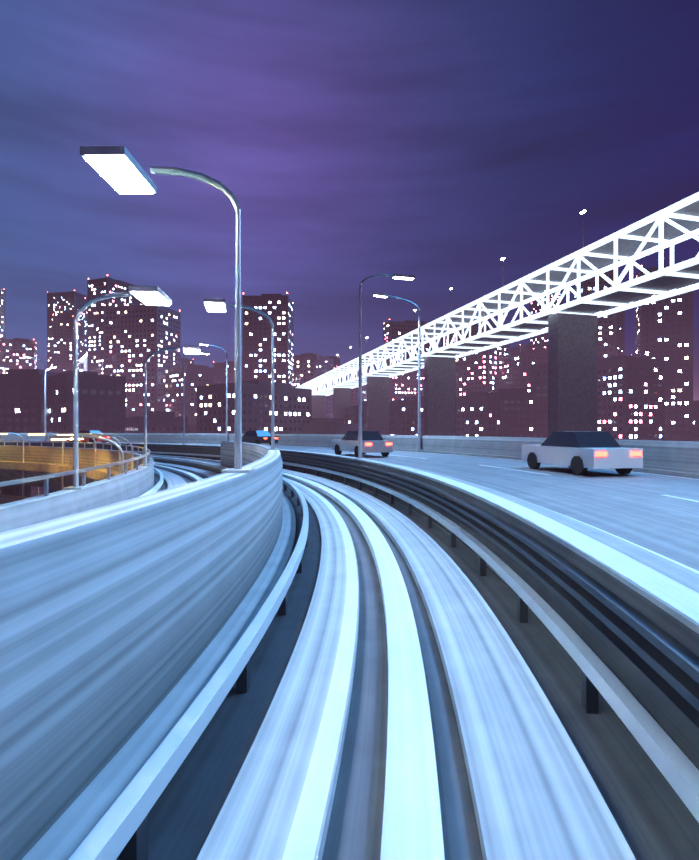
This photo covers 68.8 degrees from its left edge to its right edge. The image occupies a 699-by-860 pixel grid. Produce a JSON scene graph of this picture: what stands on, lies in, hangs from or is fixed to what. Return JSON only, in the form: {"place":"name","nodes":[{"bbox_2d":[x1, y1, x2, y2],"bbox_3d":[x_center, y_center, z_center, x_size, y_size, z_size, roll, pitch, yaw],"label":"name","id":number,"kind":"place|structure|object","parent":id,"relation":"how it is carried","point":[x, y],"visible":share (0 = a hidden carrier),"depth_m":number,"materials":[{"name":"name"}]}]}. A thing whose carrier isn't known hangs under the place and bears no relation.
{"place":"outdoors","nodes":[
{"label":"outdoors","id":0,"kind":"place"},
{"bbox_2d":[0,490,43,496],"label":"streets","id":1,"kind":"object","parent":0,"point":[34,493],"depth_m":193.64,"materials":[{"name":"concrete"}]},
{"bbox_2d":[0,0,698,400],"label":"sky","id":2,"kind":"structure","parent":0,"point":[438,142],"materials":[{"name":"purple"}]},
{"label":"ground","id":3,"kind":"structure","parent":0,"visible":0},
{"bbox_2d":[0,289,4,338],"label":"tower","id":4,"kind":"structure","parent":3,"relation":"on","point":[2,314],"depth_m":685.03,"materials":[{"name":"purple concrete"}]},
{"bbox_2d":[0,494,31,504],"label":"ramp road","id":5,"kind":"structure","parent":3,"relation":"on","point":[4,499],"depth_m":41.58,"materials":[{"name":"asphalt"}]},
{"bbox_2d":[0,432,25,497],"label":"ramp lamp","id":6,"kind":"object","parent":5,"relation":"on","point":[23,496],"visible":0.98,"depth_m":41.10,"materials":[{"name":"grey metal"}]},
{"bbox_2d":[28,433,63,487],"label":"ramp lamp","id":7,"kind":"object","parent":5,"relation":"on","point":[62,451],"visible":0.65,"depth_m":37.78,"materials":[{"name":"grey metal"}]},
{"bbox_2d":[57,433,95,481],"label":"ramp lamp","id":8,"kind":"object","parent":5,"relation":"on","point":[92,438],"visible":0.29,"depth_m":33.70,"materials":[{"name":"grey metal"}]},
{"bbox_2d":[50,435,123,473],"bbox_3d":[-9.041,2.800,17.830,2.450,5.243,0.400,0,0,-15],"label":"ramp lamp","id":9,"kind":"object","parent":5,"relation":"on","point":[64,437],"visible":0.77,"depth_m":17.79,"materials":[{"name":"grey metal"}]},
{"bbox_2d":[78,433,120,473],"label":"ramp lamp","id":10,"kind":"object","parent":5,"relation":"on","point":[117,440],"visible":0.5,"depth_m":28.98,"materials":[{"name":"grey metal"}]},
{"bbox_2d":[78,434,132,469],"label":"ramp lamp","id":11,"kind":"object","parent":5,"relation":"on","point":[120,437],"visible":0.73,"depth_m":23.50,"materials":[{"name":"grey metal"}]},
{"bbox_2d":[0,337,36,373],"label":"building","id":12,"kind":"structure","parent":3,"relation":"on","point":[13,352],"depth_m":588.75,"materials":[{"name":"purple"}]},
{"bbox_2d":[0,369,56,490],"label":"building","id":13,"kind":"structure","parent":3,"relation":"on","point":[22,397],"depth_m":203.06,"materials":[{"name":"purple"}]},
{"bbox_2d":[1,485,61,496],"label":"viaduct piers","id":14,"kind":"structure","parent":3,"relation":"on","point":[15,490],"depth_m":54.20,"materials":[{"name":"concrete"}]},
{"bbox_2d":[0,461,118,488],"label":"road","id":15,"kind":"structure","parent":14,"relation":"on","point":[11,470],"depth_m":40.02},
{"bbox_2d":[0,441,153,532],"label":"parapet","id":16,"kind":"structure","parent":14,"relation":"on","point":[135,482],"depth_m":13.58,"materials":[{"name":"concrete"}]},
{"bbox_2d":[62,286,171,489],"bbox_3d":[-5.281,-0.900,11.569,2.160,4.443,1.150,0,0,-5],"label":"street lamp","id":17,"kind":"object","parent":16,"relation":"on","point":[151,295],"visible":1,"depth_m":11.46,"materials":[{"name":"grey metal"}]},
{"bbox_2d":[139,346,199,465],"bbox_3d":[-6.756,-0.900,19.276,2.160,4.443,1.150,0,0,-17],"label":"street lamp","id":18,"kind":"object","parent":16,"relation":"on","point":[191,349],"visible":1,"depth_m":19.00,"materials":[{"name":"grey metal"}]},
{"bbox_2d":[139,456,226,496],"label":"track","id":19,"kind":"structure","parent":14,"relation":"on","point":[167,476],"depth_m":26.83,"materials":[{"name":"concrete"}]},
{"bbox_2d":[0,441,295,859],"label":"divider wall","id":20,"kind":"structure","parent":19,"relation":"on","point":[124,625],"depth_m":3.59,"materials":[{"name":"concrete"}]},
{"bbox_2d":[80,146,253,472],"bbox_3d":[-2.615,-1.650,7.536,2.326,4.543,1.206,0,0,6],"label":"street lamp","id":21,"kind":"object","parent":20,"relation":"on","point":[119,169],"visible":1,"depth_m":7.57,"materials":[{"name":"silver metal"}]},
{"bbox_2d":[204,298,279,449],"bbox_3d":[-3.331,-1.650,15.937,2.260,4.543,1.150,0,0,-11],"label":"street lamp","id":22,"kind":"object","parent":20,"relation":"on","point":[214,305],"visible":0.96,"depth_m":16.06,"materials":[{"name":"grey metal"}]},
{"bbox_2d":[68,450,698,859],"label":"guideway guide rails","id":23,"kind":"object","parent":19,"relation":"on","point":[120,828],"visible":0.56,"depth_m":3.77,"materials":[{"name":"grey paint"}]},
{"bbox_2d":[0,442,698,769],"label":"parapet","id":24,"kind":"structure","parent":14,"relation":"on","point":[632,623],"depth_m":5.15,"materials":[{"name":"concrete"}]},
{"bbox_2d":[181,352,209,444],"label":"street lamp","id":25,"kind":"object","parent":24,"relation":"on","point":[205,353],"visible":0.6,"depth_m":44.32,"materials":[{"name":"grey metal"}]},
{"bbox_2d":[354,273,414,458],"bbox_3d":[1.591,-2.850,22.766,2.750,8.243,0.400,0,0,-18],"label":"street lamp","id":26,"kind":"object","parent":24,"relation":"on","point":[402,276],"visible":1,"depth_m":22.36,"materials":[{"name":"grey metal"}]},
{"bbox_2d":[0,433,698,592],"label":"road deck","id":27,"kind":"structure","parent":14,"relation":"on","point":[637,508],"depth_m":14.60,"materials":[{"name":"asphalt"}]},
{"bbox_2d":[22,356,47,440],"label":"road lamp","id":28,"kind":"object","parent":27,"relation":"on","point":[45,438],"visible":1,"depth_m":63.20,"materials":[{"name":"grey metal"}]},
{"bbox_2d":[66,430,109,442],"bbox_3d":[-28.208,0.754,55.157,4.370,1.404,1.840,0,0,19],"label":"car","id":29,"kind":"object","parent":27,"relation":"on","point":[91,440],"visible":0.4,"depth_m":54.45,"materials":[{"name":"blue paint"}]},
{"bbox_2d":[199,343,227,440],"bbox_3d":[-13.890,-3.680,52.543,0.400,10.043,3.750,0,0,34],"label":"road lamp","id":30,"kind":"object","parent":27,"relation":"on","point":[226,388],"visible":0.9,"depth_m":53.85,"materials":[{"name":"grey metal"}]},
{"bbox_2d":[242,431,277,445],"bbox_3d":[-8.747,0.754,47.804,4.370,1.404,1.840,0,0,42],"label":"car","id":31,"kind":"object","parent":27,"relation":"on","point":[257,437],"visible":0.62,"depth_m":46.82,"materials":[{"name":"grey paint"}]},
{"bbox_2d":[332,431,392,456],"bbox_3d":[0.651,0.754,29.243,1.840,1.404,4.370,0,0,-25],"label":"car","id":32,"kind":"object","parent":27,"relation":"on","point":[373,442],"visible":0.92,"depth_m":28.20,"materials":[{"name":"grey paint"}]},
{"bbox_2d":[372,293,422,449],"bbox_3d":[3.195,-3.680,33.417,3.750,10.043,0.400,0,0,-28],"label":"road lamp","id":33,"kind":"object","parent":27,"relation":"on","point":[419,375],"visible":0.96,"depth_m":34.12,"materials":[{"name":"grey metal"}]},
{"bbox_2d":[130,442,698,573],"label":"lane markings","id":34,"kind":"object","parent":27,"relation":"on","point":[680,564],"visible":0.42,"depth_m":9.12,"materials":[{"name":"white paint"}]},
{"bbox_2d":[522,431,642,474],"bbox_3d":[8.023,0.754,18.110,1.840,1.404,4.370,0,0,-11],"label":"car","id":35,"kind":"object","parent":27,"relation":"on","point":[579,452],"visible":1,"depth_m":16.96,"materials":[{"name":"white paint"}]},
{"bbox_2d":[116,460,698,859],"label":"track","id":36,"kind":"structure","parent":14,"relation":"on","point":[413,692],"depth_m":3.93,"materials":[{"name":"concrete"}]},
{"bbox_2d":[53,314,78,370],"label":"tower","id":37,"kind":"structure","parent":3,"relation":"on","point":[63,343],"depth_m":594.95,"materials":[{"name":"purple concrete"}]},
{"bbox_2d":[46,354,86,370],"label":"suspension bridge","id":38,"kind":"structure","parent":3,"relation":"on","point":[83,360],"depth_m":693.90,"materials":[{"name":"white"}]},
{"bbox_2d":[47,290,86,370],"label":"tower","id":39,"kind":"structure","parent":3,"relation":"on","point":[66,304],"depth_m":768.79,"materials":[{"name":"purple concrete"}]},
{"bbox_2d":[49,370,125,432],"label":"building","id":40,"kind":"structure","parent":3,"relation":"on","point":[101,403],"depth_m":200.82,"materials":[{"name":"purple"}]},
{"bbox_2d":[87,275,143,374],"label":"tower","id":41,"kind":"structure","parent":3,"relation":"on","point":[101,286],"depth_m":459.29,"materials":[{"name":"purple"}]},
{"bbox_2d":[103,304,180,416],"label":"tower","id":42,"kind":"structure","parent":3,"relation":"on","point":[135,337],"depth_m":375.56,"materials":[{"name":"purple"}]},
{"bbox_2d":[126,411,187,432],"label":"building","id":43,"kind":"structure","parent":3,"relation":"on","point":[163,422],"depth_m":237.13,"materials":[{"name":"purple concrete"}]},
{"bbox_2d":[181,357,193,365],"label":"building","id":44,"kind":"structure","parent":3,"relation":"on","point":[188,361],"depth_m":918.35,"materials":[{"name":"purple"}]},
{"bbox_2d":[188,425,196,432],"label":"building","id":45,"kind":"structure","parent":3,"relation":"on","point":[192,428],"depth_m":315.75,"materials":[{"name":"purple"}]},
{"bbox_2d":[168,364,225,424],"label":"building","id":46,"kind":"structure","parent":3,"relation":"on","point":[197,375],"depth_m":373.96,"materials":[{"name":"purple"}]},
{"bbox_2d":[213,361,241,382],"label":"building","id":47,"kind":"structure","parent":3,"relation":"on","point":[231,371],"depth_m":550.35,"materials":[{"name":"purple concrete"}]},
{"bbox_2d":[197,380,311,433],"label":"building","id":48,"kind":"structure","parent":3,"relation":"on","point":[293,410],"depth_m":231.63,"materials":[{"name":"purple"}]},
{"bbox_2d":[242,292,293,387],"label":"tower","id":49,"kind":"structure","parent":3,"relation":"on","point":[278,309],"depth_m":347.84,"materials":[{"name":"purple"}]},
{"bbox_2d":[294,353,333,417],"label":"building","id":50,"kind":"structure","parent":3,"relation":"on","point":[315,365],"depth_m":409.13,"materials":[{"name":"purple"}]},
{"bbox_2d":[327,356,339,382],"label":"tower","id":51,"kind":"structure","parent":3,"relation":"on","point":[336,361],"depth_m":1100.98,"materials":[{"name":"purple"}]},
{"bbox_2d":[302,418,365,433],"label":"building","id":52,"kind":"structure","parent":3,"relation":"on","point":[327,426],"depth_m":245.59,"materials":[{"name":"purple"}]},
{"bbox_2d":[334,383,365,405],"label":"building","id":53,"kind":"structure","parent":3,"relation":"on","point":[354,395],"depth_m":483.13,"materials":[{"name":"purple concrete"}]},
{"bbox_2d":[345,401,398,434],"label":"building","id":54,"kind":"structure","parent":3,"relation":"on","point":[351,414],"depth_m":263.75,"materials":[{"name":"purple concrete"}]},
{"bbox_2d":[389,396,423,434],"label":"building","id":55,"kind":"structure","parent":3,"relation":"on","point":[408,415],"depth_m":280.65,"materials":[{"name":"purple"}]},
{"bbox_2d":[383,319,432,399],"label":"building","id":56,"kind":"structure","parent":3,"relation":"on","point":[401,386],"depth_m":498.99,"materials":[{"name":"purple concrete"}]},
{"bbox_2d":[441,322,468,346],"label":"tower","id":57,"kind":"structure","parent":3,"relation":"on","point":[445,340],"depth_m":579.26,"materials":[{"name":"purple"}]},
{"bbox_2d":[455,391,500,436],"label":"building","id":58,"kind":"structure","parent":3,"relation":"on","point":[476,414],"depth_m":272.11,"materials":[{"name":"purple"}]},
{"bbox_2d":[449,321,509,396],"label":"tower","id":59,"kind":"structure","parent":3,"relation":"on","point":[476,372],"depth_m":360.45,"materials":[{"name":"purple concrete"}]},
{"bbox_2d":[296,192,698,436],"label":"truss bridge","id":60,"kind":"structure","parent":3,"relation":"on","point":[571,329],"depth_m":105.22,"materials":[{"name":"white paint"}]},
{"bbox_2d":[479,388,532,436],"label":"building","id":61,"kind":"structure","parent":3,"relation":"on","point":[516,412],"depth_m":271.48,"materials":[{"name":"purple"}]},
{"bbox_2d":[510,344,529,353],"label":"building","id":62,"kind":"structure","parent":3,"relation":"on","point":[520,348],"depth_m":598.75,"materials":[{"name":"purple concrete"}]},
{"bbox_2d":[498,349,547,391],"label":"building","id":63,"kind":"structure","parent":3,"relation":"on","point":[513,370],"depth_m":337.87,"materials":[{"name":"purple"}]},
{"bbox_2d":[530,363,547,437],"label":"building","id":64,"kind":"structure","parent":3,"relation":"on","point":[539,381],"depth_m":268.19,"materials":[{"name":"purple concrete"}]},
{"bbox_2d":[529,285,563,349],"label":"building","id":65,"kind":"structure","parent":3,"relation":"on","point":[540,341],"depth_m":586.58,"materials":[{"name":"purple"}]},
{"bbox_2d":[574,264,616,358],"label":"tower","id":66,"kind":"structure","parent":3,"relation":"on","point":[606,335],"depth_m":325.63,"materials":[{"name":"purple"}]},
{"bbox_2d":[617,306,624,355],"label":"tower","id":67,"kind":"structure","parent":3,"relation":"on","point":[621,333],"depth_m":657.48,"materials":[{"name":"purple"}]},
{"bbox_2d":[597,355,664,440],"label":"building","id":68,"kind":"structure","parent":3,"relation":"on","point":[630,397],"depth_m":248.05,"materials":[{"name":"purple concrete"}]},
{"bbox_2d":[636,264,692,440],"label":"tower","id":69,"kind":"structure","parent":3,"relation":"on","point":[664,328],"depth_m":286.23,"materials":[{"name":"purple concrete"}]},
{"bbox_2d":[693,400,698,441],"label":"building","id":70,"kind":"structure","parent":3,"relation":"on","point":[696,421],"depth_m":284.88,"materials":[{"name":"purple"}]}
]}

